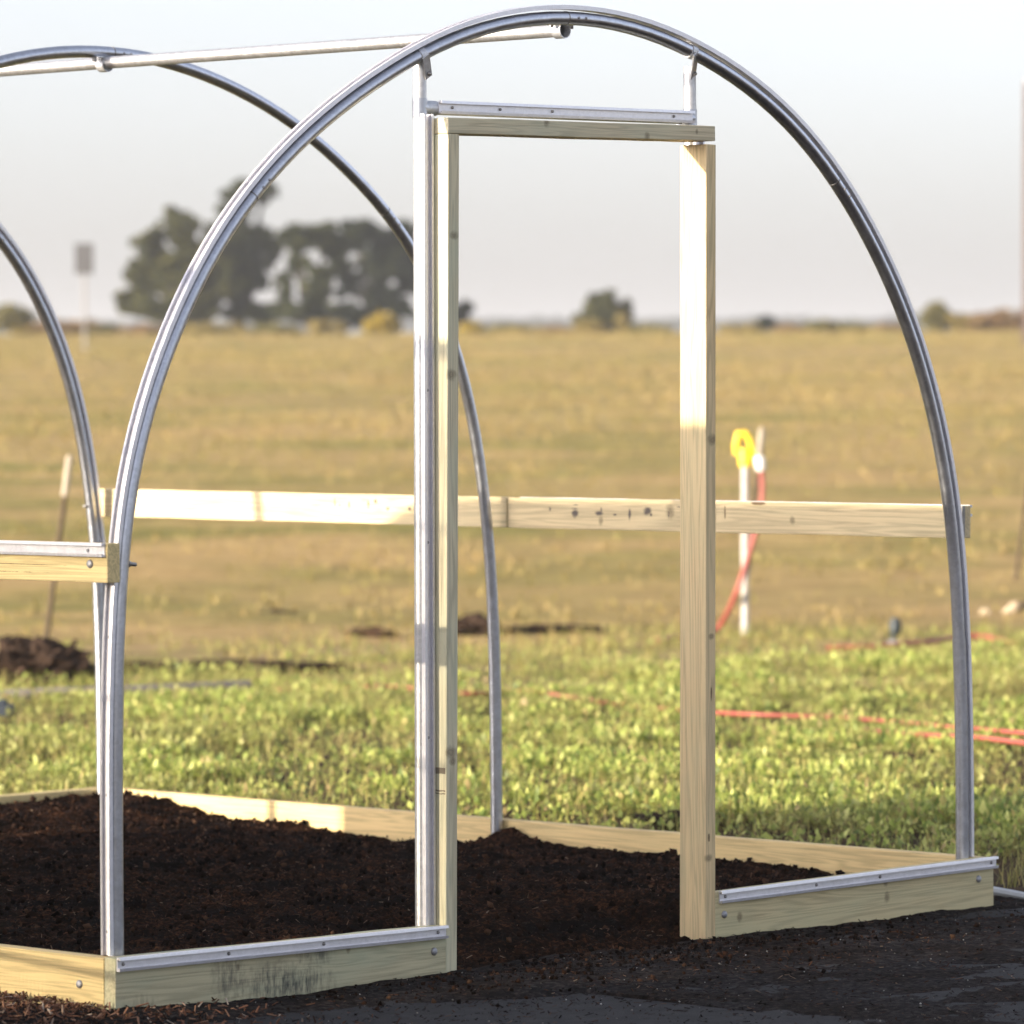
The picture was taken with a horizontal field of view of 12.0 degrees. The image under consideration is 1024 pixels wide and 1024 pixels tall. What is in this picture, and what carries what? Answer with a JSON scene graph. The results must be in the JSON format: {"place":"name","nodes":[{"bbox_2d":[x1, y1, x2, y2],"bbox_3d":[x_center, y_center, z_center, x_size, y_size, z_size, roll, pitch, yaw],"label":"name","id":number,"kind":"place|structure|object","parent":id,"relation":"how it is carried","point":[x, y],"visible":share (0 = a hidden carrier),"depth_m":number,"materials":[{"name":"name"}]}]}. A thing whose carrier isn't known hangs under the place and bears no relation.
{"place":"outdoors","nodes":[
{"label":"outdoors","id":0,"kind":"place"},
{"bbox_2d":[0,329,1023,896],"bbox_3d":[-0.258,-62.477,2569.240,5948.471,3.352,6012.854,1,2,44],"label":"ground","id":1,"kind":"structure","parent":0,"point":[190,573],"depth_m":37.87,"materials":[{"name":"beige plant"}]},
{"bbox_2d":[0,699,13,716],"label":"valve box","id":2,"kind":"object","parent":1,"relation":"on","point":[3,704],"visible":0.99,"depth_m":19.99,"materials":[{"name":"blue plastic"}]},
{"bbox_2d":[0,302,39,333],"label":"field bush","id":3,"kind":"object","parent":1,"relation":"on","point":[10,318],"visible":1,"depth_m":151.64,"materials":[{"name":"green plant"}]},
{"bbox_2d":[9,322,45,335],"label":"field bush","id":4,"kind":"object","parent":1,"relation":"on","point":[20,330],"visible":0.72,"depth_m":151.43,"materials":[{"name":"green plant"}]},
{"bbox_2d":[0,635,94,687],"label":"pile","id":5,"kind":"object","parent":1,"relation":"on","point":[19,655],"visible":0.69,"depth_m":22.75,"materials":[{"name":"brown soil"}]},
{"bbox_2d":[43,455,72,638],"bbox_3d":[-2.467,0.232,26.329,0.178,1.087,0.036,0,1,-10],"label":"stake","id":6,"kind":"object","parent":1,"relation":"on","point":[67,477],"visible":0.75,"depth_m":26.32,"materials":[{"name":"beige wood"}]},
{"bbox_2d":[28,319,101,335],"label":"field bush","id":7,"kind":"object","parent":1,"relation":"on","point":[70,326],"visible":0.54,"depth_m":151.60,"materials":[{"name":"brown plant"}]},
{"bbox_2d":[75,243,93,350],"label":"sign post","id":8,"kind":"object","parent":1,"relation":"on","point":[84,259],"visible":0.97,"depth_m":117.80,"materials":[{"name":"metal"}]},
{"bbox_2d":[80,323,127,334],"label":"field bush","id":9,"kind":"object","parent":1,"relation":"on","point":[103,328],"visible":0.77,"depth_m":151.59,"materials":[{"name":"brown plant"}]},
{"bbox_2d":[0,680,251,700],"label":"pipe","id":10,"kind":"object","parent":1,"relation":"on","point":[227,684],"visible":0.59,"depth_m":21.41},
{"bbox_2d":[114,322,159,334],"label":"field bush","id":11,"kind":"object","parent":1,"relation":"on","point":[147,328],"visible":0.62,"depth_m":151.49,"materials":[{"name":"brown plant"}]},
{"bbox_2d":[112,205,240,334],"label":"broad tree","id":12,"kind":"object","parent":1,"relation":"on","point":[156,267],"visible":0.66,"depth_m":167.61,"materials":[{"name":"green plant"}]},
{"bbox_2d":[183,321,252,334],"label":"field bush","id":13,"kind":"object","parent":1,"relation":"on","point":[203,328],"visible":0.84,"depth_m":151.50,"materials":[{"name":"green plant"}]},
{"bbox_2d":[214,177,284,327],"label":"tall tree","id":14,"kind":"object","parent":1,"relation":"on","point":[245,261],"visible":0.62,"depth_m":171.39,"materials":[{"name":"green plant"}]},
{"bbox_2d":[124,659,383,673],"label":"dirt ridge","id":15,"kind":"structure","parent":1,"relation":"on","point":[320,665],"depth_m":23.57,"materials":[{"name":"brown soil"}]},
{"bbox_2d":[247,322,305,334],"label":"field bush","id":16,"kind":"object","parent":1,"relation":"on","point":[272,328],"visible":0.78,"depth_m":151.53,"materials":[{"name":"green plant"}]},
{"bbox_2d":[259,609,296,613],"bbox_3d":[-1.417,0.614,29.364,0.397,0.055,0.381,1,2,44],"label":"dirt heap","id":17,"kind":"object","parent":1,"relation":"on","point":[275,611],"visible":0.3,"depth_m":29.32,"materials":[{"name":"brown soil"}]},
{"bbox_2d":[262,220,355,334],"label":"gap tree","id":18,"kind":"object","parent":1,"relation":"on","point":[315,292],"visible":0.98,"depth_m":164.62,"materials":[{"name":"green plant"}]},
{"bbox_2d":[305,319,350,334],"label":"field bush","id":19,"kind":"object","parent":1,"relation":"on","point":[318,326],"visible":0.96,"depth_m":151.69,"materials":[{"name":"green plant"}]},
{"bbox_2d":[327,217,413,334],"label":"dark tree","id":20,"kind":"object","parent":1,"relation":"on","point":[383,262],"visible":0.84,"depth_m":170.60,"materials":[{"name":"green plant"}]},
{"bbox_2d":[340,626,400,637],"bbox_3d":[-0.786,0.664,26.993,0.314,0.065,0.303,1,2,44],"label":"dirt heap","id":21,"kind":"object","parent":1,"relation":"on","point":[372,632],"visible":0.84,"depth_m":26.93,"materials":[{"name":"soil"}]},
{"bbox_2d":[362,311,403,334],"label":"field bush","id":22,"kind":"object","parent":1,"relation":"on","point":[383,322],"visible":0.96,"depth_m":151.66,"materials":[{"name":"yellow plant"}]},
{"bbox_2d":[458,298,475,331],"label":"tree","id":23,"kind":"object","parent":1,"relation":"on","point":[466,308],"visible":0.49,"depth_m":167.69,"materials":[{"name":"grey plant"}]},
{"bbox_2d":[458,320,484,332],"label":"field bush","id":24,"kind":"object","parent":1,"relation":"on","point":[472,326],"visible":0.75,"depth_m":151.73,"materials":[{"name":"yellow plant"}]},
{"bbox_2d":[458,612,507,635],"bbox_3d":[-0.201,0.628,27.194,0.346,0.136,0.359,1,2,44],"label":"dirt heap","id":25,"kind":"object","parent":1,"relation":"on","point":[472,624],"visible":0.57,"depth_m":27.10,"materials":[{"name":"brown soil"}]},
{"bbox_2d":[0,5,998,1009],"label":"greenhouse frame","id":26,"kind":"object","parent":1,"relation":"on","point":[435,509],"visible":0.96,"depth_m":11.82,"materials":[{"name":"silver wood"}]},
{"bbox_2d":[482,322,531,334],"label":"field bush","id":27,"kind":"object","parent":1,"relation":"on","point":[502,326],"visible":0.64,"depth_m":151.65,"materials":[{"name":"brown plant"}]},
{"bbox_2d":[0,313,1022,334],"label":"distant wood","id":28,"kind":"object","parent":1,"relation":"on","point":[537,321],"visible":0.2,"depth_m":898.00,"materials":[{"name":"plant"}]},
{"bbox_2d":[0,625,1023,865],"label":"clover","id":29,"kind":"object","parent":1,"relation":"on","point":[739,797],"visible":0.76,"depth_m":18.15,"materials":[{"name":"green plant"}]},
{"bbox_2d":[488,325,571,334],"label":"field bush","id":30,"kind":"object","parent":1,"relation":"on","point":[523,330],"visible":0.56,"depth_m":151.27,"materials":[{"name":"brown plant"}]},
{"bbox_2d":[502,623,612,632],"bbox_3d":[0.224,0.654,27.510,0.839,0.047,0.310,0,1,-8],"label":"dirt heap","id":31,"kind":"object","parent":1,"relation":"on","point":[533,628],"visible":0.76,"depth_m":27.44,"materials":[{"name":"brown soil"}]},
{"bbox_2d":[539,324,575,333],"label":"field bush","id":32,"kind":"object","parent":1,"relation":"on","point":[556,330],"visible":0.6,"depth_m":151.55,"materials":[{"name":"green plant"}]},
{"bbox_2d":[572,318,609,332],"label":"field bush","id":33,"kind":"object","parent":1,"relation":"on","point":[593,325],"visible":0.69,"depth_m":149.72,"materials":[{"name":"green plant"}]},
{"bbox_2d":[569,287,634,333],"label":"round bush","id":34,"kind":"object","parent":1,"relation":"on","point":[606,306],"visible":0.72,"depth_m":164.68,"materials":[{"name":"green plant"}]},
{"bbox_2d":[613,311,629,331],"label":"field bush","id":35,"kind":"object","parent":1,"relation":"on","point":[621,323],"visible":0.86,"depth_m":149.82,"materials":[{"name":"green plant"}]},
{"bbox_2d":[275,684,1023,734],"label":"hose","id":36,"kind":"object","parent":1,"relation":"on","point":[864,719],"visible":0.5,"depth_m":19.57,"materials":[{"name":"red rubber"}]},
{"bbox_2d":[629,322,674,334],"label":"field bush","id":37,"kind":"object","parent":1,"relation":"on","point":[645,327],"visible":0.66,"depth_m":151.68,"materials":[{"name":"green plant"}]},
{"bbox_2d":[620,809,723,826],"bbox_3d":[0.508,0.952,15.163,0.272,0.048,0.260,1,2,44],"label":"mud clump","id":38,"kind":"object","parent":1,"relation":"on","point":[656,815],"visible":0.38,"depth_m":15.14,"materials":[{"name":"brown soil"}]},
{"bbox_2d":[716,322,763,333],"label":"field bush","id":39,"kind":"object","parent":1,"relation":"on","point":[739,327],"visible":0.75,"depth_m":151.72,"materials":[{"name":"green plant"}]},
{"bbox_2d":[733,430,765,634],"bbox_3d":[1.313,0.165,26.826,0.185,1.241,0.084,0,1,11],"label":"yard hydrant","id":40,"kind":"object","parent":1,"relation":"on","point":[747,456],"visible":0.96,"depth_m":26.80,"materials":[{"name":"white metal"}]},
{"bbox_2d":[656,470,764,642],"bbox_3d":[1.118,0.234,26.517,0.367,0.936,1.203,0,1,18],"label":"hose","id":41,"kind":"object","parent":40,"relation":"hanging from","point":[723,620],"visible":0.58,"depth_m":26.77,"materials":[{"name":"plastic"}]},
{"bbox_2d":[739,427,764,627],"bbox_3d":[1.350,0.131,27.442,0.038,1.224,0.402,0,2,23],"label":"stake","id":42,"kind":"object","parent":1,"relation":"on","point":[760,441],"visible":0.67,"depth_m":27.52,"materials":[{"name":"beige wood"}]},
{"bbox_2d":[754,313,777,331],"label":"field bush","id":43,"kind":"object","parent":1,"relation":"on","point":[767,322],"visible":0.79,"depth_m":189.72,"materials":[{"name":"grey plant"}]},
{"bbox_2d":[771,323,809,332],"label":"field bush","id":44,"kind":"object","parent":1,"relation":"on","point":[782,327],"visible":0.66,"depth_m":151.62,"materials":[{"name":"brown plant"}]},
{"bbox_2d":[800,319,842,333],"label":"field bush","id":45,"kind":"object","parent":1,"relation":"on","point":[823,325],"visible":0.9,"depth_m":151.54,"materials":[{"name":"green plant"}]},
{"bbox_2d":[831,321,871,332],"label":"field bush","id":46,"kind":"object","parent":1,"relation":"on","point":[846,325],"visible":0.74,"depth_m":151.61,"materials":[{"name":"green plant"}]},
{"bbox_2d":[822,749,914,765],"bbox_3d":[1.291,0.886,17.569,0.364,0.059,0.257,-1,1,-13],"label":"mud clump","id":47,"kind":"object","parent":1,"relation":"on","point":[893,755],"visible":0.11,"depth_m":17.54,"materials":[{"name":"brown soil"}]},
{"bbox_2d":[844,325,899,332],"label":"field bush","id":48,"kind":"object","parent":1,"relation":"on","point":[868,328],"visible":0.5,"depth_m":151.33,"materials":[{"name":"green plant"}]},
{"bbox_2d":[869,322,901,332],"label":"field bush","id":49,"kind":"object","parent":1,"relation":"on","point":[880,326],"visible":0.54,"depth_m":151.49,"materials":[{"name":"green plant"}]},
{"bbox_2d":[887,618,901,641],"bbox_3d":[2.038,0.639,25.852,0.100,0.153,0.100,1,2,44],"label":"spigot","id":50,"kind":"object","parent":1,"relation":"on","point":[894,626],"visible":0.79,"depth_m":25.83,"materials":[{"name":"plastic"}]},
{"bbox_2d":[827,633,1018,649],"bbox_3d":[2.066,0.682,25.362,1.142,0.057,0.433,-1,2,-26],"label":"hose","id":51,"kind":"object","parent":1,"relation":"on","point":[934,640],"visible":0.65,"depth_m":25.23,"materials":[{"name":"plastic"}]},
{"bbox_2d":[919,300,950,331],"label":"field bush","id":52,"kind":"object","parent":1,"relation":"on","point":[935,313],"visible":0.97,"depth_m":151.69,"materials":[{"name":"green plant"}]},
{"bbox_2d":[900,782,985,796],"bbox_3d":[1.406,0.924,16.170,0.391,0.048,0.226,-1,1,-14],"label":"mud clump","id":53,"kind":"object","parent":1,"relation":"on","point":[948,785],"visible":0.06,"depth_m":16.13,"materials":[{"name":"brown soil"}]},
{"bbox_2d":[863,728,1023,745],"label":"hose","id":54,"kind":"object","parent":1,"relation":"on","point":[1000,740],"visible":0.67,"depth_m":17.95,"materials":[{"name":"red rubber"}]},
{"bbox_2d":[941,310,974,331],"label":"field bush","id":55,"kind":"object","parent":1,"relation":"on","point":[954,322],"visible":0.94,"depth_m":151.64,"materials":[{"name":"beige plant"}]},
{"bbox_2d":[960,311,1005,331],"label":"field bush","id":56,"kind":"object","parent":1,"relation":"on","point":[980,321],"visible":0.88,"depth_m":151.57,"materials":[{"name":"brown plant"}]},
{"bbox_2d":[979,608,989,614],"bbox_3d":[2.812,0.601,28.886,0.067,0.064,0.066,0,1,-6],"label":"wood chunk","id":57,"kind":"object","parent":1,"relation":"on","point":[982,611],"visible":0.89,"depth_m":28.86,"materials":[{"name":"wood"}]},
{"bbox_2d":[986,307,1022,331],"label":"field bush","id":58,"kind":"object","parent":1,"relation":"on","point":[1005,318],"visible":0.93,"depth_m":151.58,"materials":[{"name":"brown plant"}]},
{"bbox_2d":[993,886,1023,898],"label":"pipe","id":59,"kind":"object","parent":1,"relation":"on","point":[999,891],"visible":0.38,"depth_m":12.85,"materials":[{"name":"silver metal"}]},
{"bbox_2d":[1001,602,1018,612],"bbox_3d":[2.987,0.593,29.151,0.118,0.111,0.063,0,1,2],"label":"wood chunk","id":60,"kind":"object","parent":1,"relation":"on","point":[1012,607],"visible":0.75,"depth_m":29.13,"materials":[{"name":"beige wood"}]},
{"bbox_2d":[1005,602,1023,611],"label":"wood chunk","id":61,"kind":"object","parent":1,"relation":"on","point":[1021,604],"visible":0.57,"depth_m":29.24,"materials":[{"name":"brown wood"}]},
{"bbox_2d":[1013,501,1023,580],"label":"stake","id":62,"kind":"object","parent":1,"relation":"on","point":[1018,554],"visible":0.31,"depth_m":32.62,"materials":[{"name":"brown wood"}]},
{"bbox_2d":[1023,154,1023,346],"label":"utility pole","id":63,"kind":"object","parent":1,"relation":"on","point":[1023,250],"visible":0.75,"depth_m":119.86,"materials":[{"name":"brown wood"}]},
{"bbox_2d":[0,896,1023,1023],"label":"dirt","id":64,"kind":"structure","parent":0,"point":[933,975],"depth_m":11.02,"materials":[{"name":"soil"}]},
{"bbox_2d":[0,789,844,969],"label":"mulch","id":65,"kind":"object","parent":64,"relation":"on","point":[579,895],"visible":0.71,"depth_m":12.30,"materials":[{"name":"black soil"}]},
{"bbox_2d":[1,898,1023,1023],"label":"fallen chips","id":66,"kind":"object","parent":64,"relation":"on","point":[739,954],"visible":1,"depth_m":11.11,"materials":[{"name":"brown wood"}]},
{"bbox_2d":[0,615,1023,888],"bbox_3d":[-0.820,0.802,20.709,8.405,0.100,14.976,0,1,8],"label":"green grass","id":67,"kind":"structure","parent":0,"point":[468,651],"depth_m":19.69,"materials":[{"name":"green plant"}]},
{"bbox_2d":[0,0,1023,335],"label":"sky","id":68,"kind":"structure","parent":0,"point":[919,104],"materials":[{"name":"white"}]},
{"bbox_2d":[190,896,1023,1023],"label":"path","id":69,"kind":"structure","parent":0,"point":[692,1014],"depth_m":10.52,"materials":[{"name":"fabric"}]},
{"bbox_2d":[0,990,400,1023],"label":"bark pile","id":70,"kind":"object","parent":69,"relation":"on","point":[17,998],"visible":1,"depth_m":10.36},
{"bbox_2d":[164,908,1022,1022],"bbox_3d":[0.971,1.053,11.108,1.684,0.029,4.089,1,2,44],"label":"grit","id":71,"kind":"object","parent":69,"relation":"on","point":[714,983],"visible":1,"depth_m":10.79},
{"bbox_2d":[260,910,1023,1016],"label":"spilled crumbs","id":72,"kind":"object","parent":69,"relation":"on","point":[643,961],"visible":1,"depth_m":11.32,"materials":[{"name":"soil"}]}
]}

